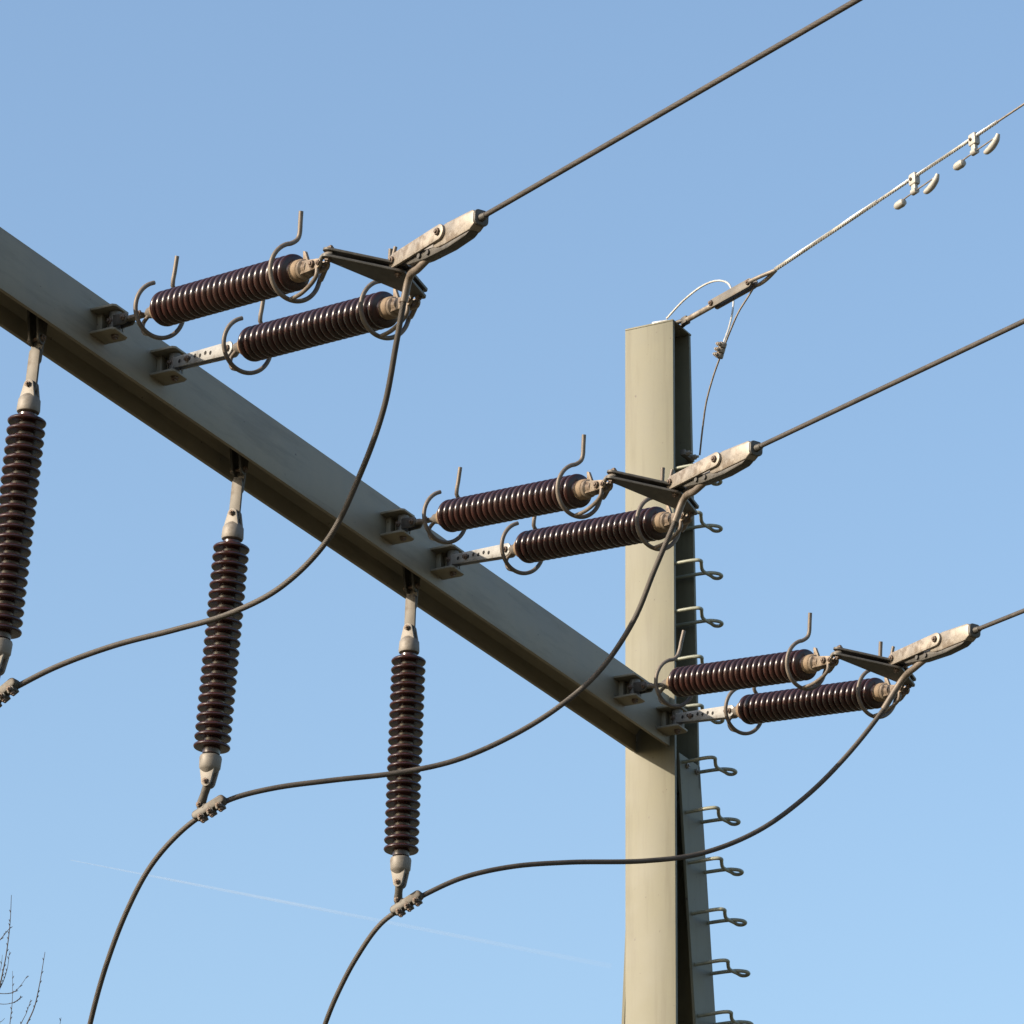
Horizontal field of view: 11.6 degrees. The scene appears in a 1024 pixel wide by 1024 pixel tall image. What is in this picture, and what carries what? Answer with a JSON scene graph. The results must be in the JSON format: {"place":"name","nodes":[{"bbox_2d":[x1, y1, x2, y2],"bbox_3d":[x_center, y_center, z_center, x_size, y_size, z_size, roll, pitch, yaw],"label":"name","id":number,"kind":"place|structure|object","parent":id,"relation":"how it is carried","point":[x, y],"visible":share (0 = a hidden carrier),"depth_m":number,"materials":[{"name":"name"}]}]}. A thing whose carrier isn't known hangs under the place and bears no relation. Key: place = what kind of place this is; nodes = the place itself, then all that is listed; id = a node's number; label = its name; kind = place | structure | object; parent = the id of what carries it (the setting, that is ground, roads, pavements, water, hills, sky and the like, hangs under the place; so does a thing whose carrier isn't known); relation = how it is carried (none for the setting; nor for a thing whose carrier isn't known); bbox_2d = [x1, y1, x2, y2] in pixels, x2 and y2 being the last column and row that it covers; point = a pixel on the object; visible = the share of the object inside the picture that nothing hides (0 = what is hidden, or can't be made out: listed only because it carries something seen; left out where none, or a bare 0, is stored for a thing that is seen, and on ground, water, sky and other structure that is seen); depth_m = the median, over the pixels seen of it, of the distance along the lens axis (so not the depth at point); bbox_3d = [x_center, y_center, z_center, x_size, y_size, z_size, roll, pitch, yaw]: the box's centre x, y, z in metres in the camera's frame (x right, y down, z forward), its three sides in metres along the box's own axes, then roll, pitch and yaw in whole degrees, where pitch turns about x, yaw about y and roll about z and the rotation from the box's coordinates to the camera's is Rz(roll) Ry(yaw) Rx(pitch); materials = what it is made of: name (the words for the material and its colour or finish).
{"place":"outdoors","nodes":[
{"label":"outdoors","id":0,"kind":"place"},
{"bbox_2d":[0,0,1023,1023],"label":"sky","id":1,"kind":"structure","parent":0,"point":[136,136],"materials":[{"name":"blue"}]},
{"label":"ground","id":2,"kind":"structure","parent":0,"visible":0},
{"bbox_2d":[0,895,60,1023],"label":"bare tree","id":3,"kind":"object","parent":2,"relation":"on","point":[2,981],"visible":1,"depth_m":42.09,"materials":[{"name":"brown plant"}]},
{"bbox_2d":[622,319,753,1023],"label":"steel mast","id":4,"kind":"object","parent":2,"relation":"on","point":[669,972],"visible":0.8,"depth_m":28.59,"materials":[{"name":"grey metal"}]},
{"bbox_2d":[0,227,686,751],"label":"crossarm","id":5,"kind":"object","parent":4,"relation":"attached to","point":[210,421],"visible":1,"depth_m":25.35,"materials":[{"name":"paint"}]},
{"bbox_2d":[0,334,45,675],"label":"suspension insulator","id":6,"kind":"object","parent":5,"relation":"hanging from","point":[23,451],"visible":1,"depth_m":23.02,"materials":[{"name":"brown ceramic"}]},
{"bbox_2d":[0,669,18,706],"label":"jumper clamp","id":7,"kind":"object","parent":6,"relation":"attached to","point":[9,686],"visible":1,"depth_m":22.75,"materials":[{"name":"metal"}]},
{"bbox_2d":[106,312,144,328],"bbox_3d":[-1.800,-0.905,23.481,0.071,0.060,0.303,15,-15,-33],"label":"shackle link","id":8,"kind":"object","parent":5,"relation":"attached to","point":[124,320],"visible":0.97,"depth_m":23.50,"materials":[{"name":"metal"}]},
{"bbox_2d":[133,211,329,339],"bbox_3d":[-1.260,-1.073,22.756,0.281,0.422,1.563,15,-15,-33],"label":"tension insulator","id":9,"kind":"object","parent":8,"relation":"attached to","point":[270,278],"visible":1,"depth_m":22.61,"materials":[{"name":"brown ceramic"}]},
{"bbox_2d":[167,341,238,369],"bbox_3d":[-1.467,-0.737,23.800,0.069,0.068,0.580,15,-15,-33],"label":"adjustable link","id":10,"kind":"object","parent":5,"relation":"attached to","point":[209,355],"visible":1,"depth_m":23.79,"materials":[{"name":"metal"}]},
{"bbox_2d":[221,248,420,374],"bbox_3d":[-0.866,-0.917,22.986,0.281,0.422,1.563,15,-15,-33],"label":"tension insulator","id":11,"kind":"object","parent":10,"relation":"attached to","point":[364,313],"visible":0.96,"depth_m":22.87,"materials":[{"name":"brown ceramic"}]},
{"bbox_2d":[318,245,427,301],"bbox_3d":[-0.562,-1.090,22.157,0.546,0.148,0.257,22,-18,-29],"label":"yoke plate","id":12,"kind":"object","parent":11,"relation":"attached to","point":[378,269],"visible":1,"depth_m":22.10,"materials":[{"name":"metal"}]},
{"bbox_2d":[388,209,488,271],"bbox_3d":[-0.309,-1.170,21.833,0.128,0.122,0.719,15,-23,-30],"label":"dead end clamp","id":13,"kind":"object","parent":12,"relation":"attached to","point":[437,242],"visible":1,"depth_m":21.77,"materials":[{"name":"metal"}]},
{"bbox_2d":[7,260,430,694],"bbox_3d":[-1.907,1.284,22.628,0.820,3.921,4.448,18,-28,-35],"label":"jumper cable","id":14,"kind":"object","parent":13,"relation":"hanging from","point":[420,266],"visible":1,"depth_m":22.36,"materials":[{"name":"metal"}]},
{"bbox_2d":[484,0,861,216],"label":"conductor","id":15,"kind":"object","parent":13,"relation":"attached to","point":[697,92],"visible":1,"depth_m":20.42,"materials":[{"name":"metal"}]},
{"bbox_2d":[193,465,249,788],"bbox_3d":[-1.408,0.546,24.559,0.181,1.680,0.181,-7,-23,28],"label":"suspension insulator","id":16,"kind":"object","parent":5,"relation":"hanging from","point":[220,661],"visible":0.98,"depth_m":24.47,"materials":[{"name":"ceramic"}]},
{"bbox_2d":[192,783,226,822],"bbox_3d":[-1.480,1.401,24.274,0.188,0.173,0.102,-32,-33,10],"label":"jumper clamp","id":17,"kind":"object","parent":16,"relation":"hanging from","point":[203,811],"visible":1,"depth_m":24.26,"materials":[{"name":"metal"}]},
{"bbox_2d":[87,484,706,1023],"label":"jumper cable","id":18,"kind":"object","parent":17,"relation":"hanging from","point":[687,494],"visible":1,"depth_m":24.30,"materials":[{"name":"metal"}]},
{"bbox_2d":[384,582,425,888],"bbox_3d":[-0.549,1.141,25.967,0.181,1.680,0.181,-10,-25,26],"label":"suspension insulator","id":19,"kind":"object","parent":5,"relation":"hanging from","point":[405,751],"visible":0.97,"depth_m":25.89,"materials":[{"name":"ceramic"}]},
{"bbox_2d":[390,883,423,916],"bbox_3d":[-0.556,1.970,25.661,0.188,0.166,0.105,-33,-33,8],"label":"jumper clamp","id":20,"kind":"object","parent":19,"relation":"attached to","point":[400,906],"visible":1,"depth_m":25.65,"materials":[{"name":"metal"}]},
{"bbox_2d":[323,661,926,1023],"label":"jumper cable","id":21,"kind":"object","parent":20,"relation":"attached to","point":[908,672],"visible":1,"depth_m":25.98,"materials":[{"name":"metal"}]},
{"bbox_2d":[395,517,430,530],"bbox_3d":[-0.498,0.052,25.731,0.071,0.060,0.303,15,-15,-33],"label":"shackle link","id":22,"kind":"object","parent":5,"relation":"attached to","point":[412,523],"visible":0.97,"depth_m":25.75,"materials":[{"name":"metal"}]},
{"bbox_2d":[422,434,612,544],"bbox_3d":[0.031,-0.113,25.022,0.281,0.422,1.563,15,-15,-33],"label":"tension insulator","id":23,"kind":"object","parent":22,"relation":"attached to","point":[559,493],"visible":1,"depth_m":24.89,"materials":[{"name":"brown ceramic"}]},
{"bbox_2d":[446,543,515,565],"bbox_3d":[-0.164,0.224,26.048,0.069,0.068,0.580,15,-15,-33],"label":"adjustable link","id":24,"kind":"object","parent":5,"relation":"attached to","point":[487,554],"visible":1,"depth_m":26.04,"materials":[{"name":"metal"}]},
{"bbox_2d":[500,467,691,574],"bbox_3d":[0.424,0.046,25.251,0.281,0.422,1.563,15,-15,-33],"label":"tension insulator","id":25,"kind":"object","parent":24,"relation":"attached to","point":[640,525],"visible":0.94,"depth_m":25.14,"materials":[{"name":"brown ceramic"}]},
{"bbox_2d":[602,468,698,517],"bbox_3d":[0.729,-0.128,24.423,0.546,0.148,0.257,22,-19,-28],"label":"yoke plate","id":26,"kind":"object","parent":25,"relation":"attached to","point":[656,490],"visible":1,"depth_m":24.37,"materials":[{"name":"metal"}]},
{"bbox_2d":[667,440,762,492],"bbox_3d":[0.982,-0.208,24.099,0.128,0.122,0.719,15,-23,-30],"label":"dead end clamp","id":27,"kind":"object","parent":26,"relation":"attached to","point":[715,467],"visible":1,"depth_m":24.04,"materials":[{"name":"metal"}]},
{"bbox_2d":[759,318,1023,447],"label":"conductor","id":28,"kind":"object","parent":27,"relation":"attached to","point":[987,338],"visible":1,"depth_m":22.98,"materials":[{"name":"metal"}]},
{"bbox_2d":[628,681,660,693],"bbox_3d":[0.745,0.967,27.877,0.071,0.060,0.303,15,-15,-33],"label":"shackle link","id":29,"kind":"object","parent":5,"relation":"attached to","point":[643,687],"visible":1,"depth_m":27.90,"materials":[{"name":"metal"}]},
{"bbox_2d":[654,613,838,707],"bbox_3d":[1.269,0.793,27.180,0.282,0.442,1.563,15,-15,-33],"label":"tension insulator","id":30,"kind":"object","parent":29,"relation":"attached to","point":[789,665],"visible":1,"depth_m":27.05,"materials":[{"name":"brown ceramic"}]},
{"bbox_2d":[671,705,737,723],"bbox_3d":[1.079,1.139,28.194,0.069,0.068,0.580,15,-15,-33],"label":"adjustable link","id":31,"kind":"object","parent":5,"relation":"attached to","point":[709,714],"visible":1,"depth_m":28.18,"materials":[{"name":"metal"}]},
{"bbox_2d":[723,641,909,735],"bbox_3d":[1.660,0.963,27.407,0.281,0.422,1.563,15,-15,-33],"label":"tension insulator","id":32,"kind":"object","parent":31,"relation":"attached to","point":[859,694],"visible":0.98,"depth_m":27.29,"materials":[{"name":"brown ceramic"}]},
{"bbox_2d":[829,645,915,689],"bbox_3d":[1.965,0.788,26.578,0.546,0.148,0.257,22,-19,-28],"label":"yoke plate","id":33,"kind":"object","parent":32,"relation":"attached to","point":[879,665],"visible":0.94,"depth_m":26.52,"materials":[{"name":"metal"}]},
{"bbox_2d":[888,623,981,667],"bbox_3d":[2.218,0.708,26.254,0.128,0.122,0.719,15,-23,-31],"label":"dead end clamp","id":34,"kind":"object","parent":33,"relation":"attached to","point":[933,647],"visible":1,"depth_m":26.19,"materials":[{"name":"metal"}]},
{"bbox_2d":[978,608,1023,630],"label":"conductor","id":35,"kind":"object","parent":34,"relation":"attached to","point":[1001,619],"visible":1,"depth_m":25.82,"materials":[{"name":"metal"}]},
{"bbox_2d":[666,280,733,358],"bbox_3d":[1.107,-1.072,29.462,0.125,0.577,0.506,17,-27,-34],"label":"bonding lead","id":36,"kind":"object","parent":4,"relation":"attached to","point":[688,296],"visible":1,"depth_m":29.50,"materials":[{"name":"metal"}]},
{"bbox_2d":[676,269,776,329],"bbox_3d":[1.240,-1.242,29.231,0.092,0.052,0.995,15,-25,-30],"label":"turnbuckle","id":37,"kind":"object","parent":4,"relation":"attached to","point":[732,294],"visible":1,"depth_m":29.17,"materials":[{"name":"metal"}]},
{"bbox_2d":[699,286,753,454],"bbox_3d":[1.230,-0.828,29.190,0.059,0.784,0.768,10,-24,-21],"label":"earth lead","id":38,"kind":"object","parent":37,"relation":"hanging from","point":[742,305],"visible":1,"depth_m":29.25,"materials":[{"name":"grey metal"}]},
{"bbox_2d":[712,341,726,358],"bbox_3d":[1.206,-0.940,29.145,0.065,0.098,0.048,16,0,-30],"label":"lead connector","id":39,"kind":"object","parent":38,"relation":"attached to","point":[720,350],"visible":1,"depth_m":29.13,"materials":[{"name":"metal"}]},
{"bbox_2d":[774,103,1023,270],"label":"earth wire","id":40,"kind":"object","parent":37,"relation":"attached to","point":[843,224],"visible":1,"depth_m":28.12,"materials":[{"name":"metal"}]},
{"bbox_2d":[894,172,939,209],"bbox_3d":[2.237,-1.804,27.820,0.057,0.175,0.397,15,-29,-30],"label":"vibration damper","id":41,"kind":"object","parent":40,"relation":"attached to","point":[914,181],"visible":1,"depth_m":27.82,"materials":[{"name":"metal"}]},
{"bbox_2d":[953,132,999,170],"bbox_3d":[2.531,-1.994,27.416,0.057,0.175,0.398,15,-29,-30],"label":"vibration damper","id":42,"kind":"object","parent":40,"relation":"attached to","point":[973,140],"visible":1,"depth_m":27.42,"materials":[{"name":"metal"}]}
]}

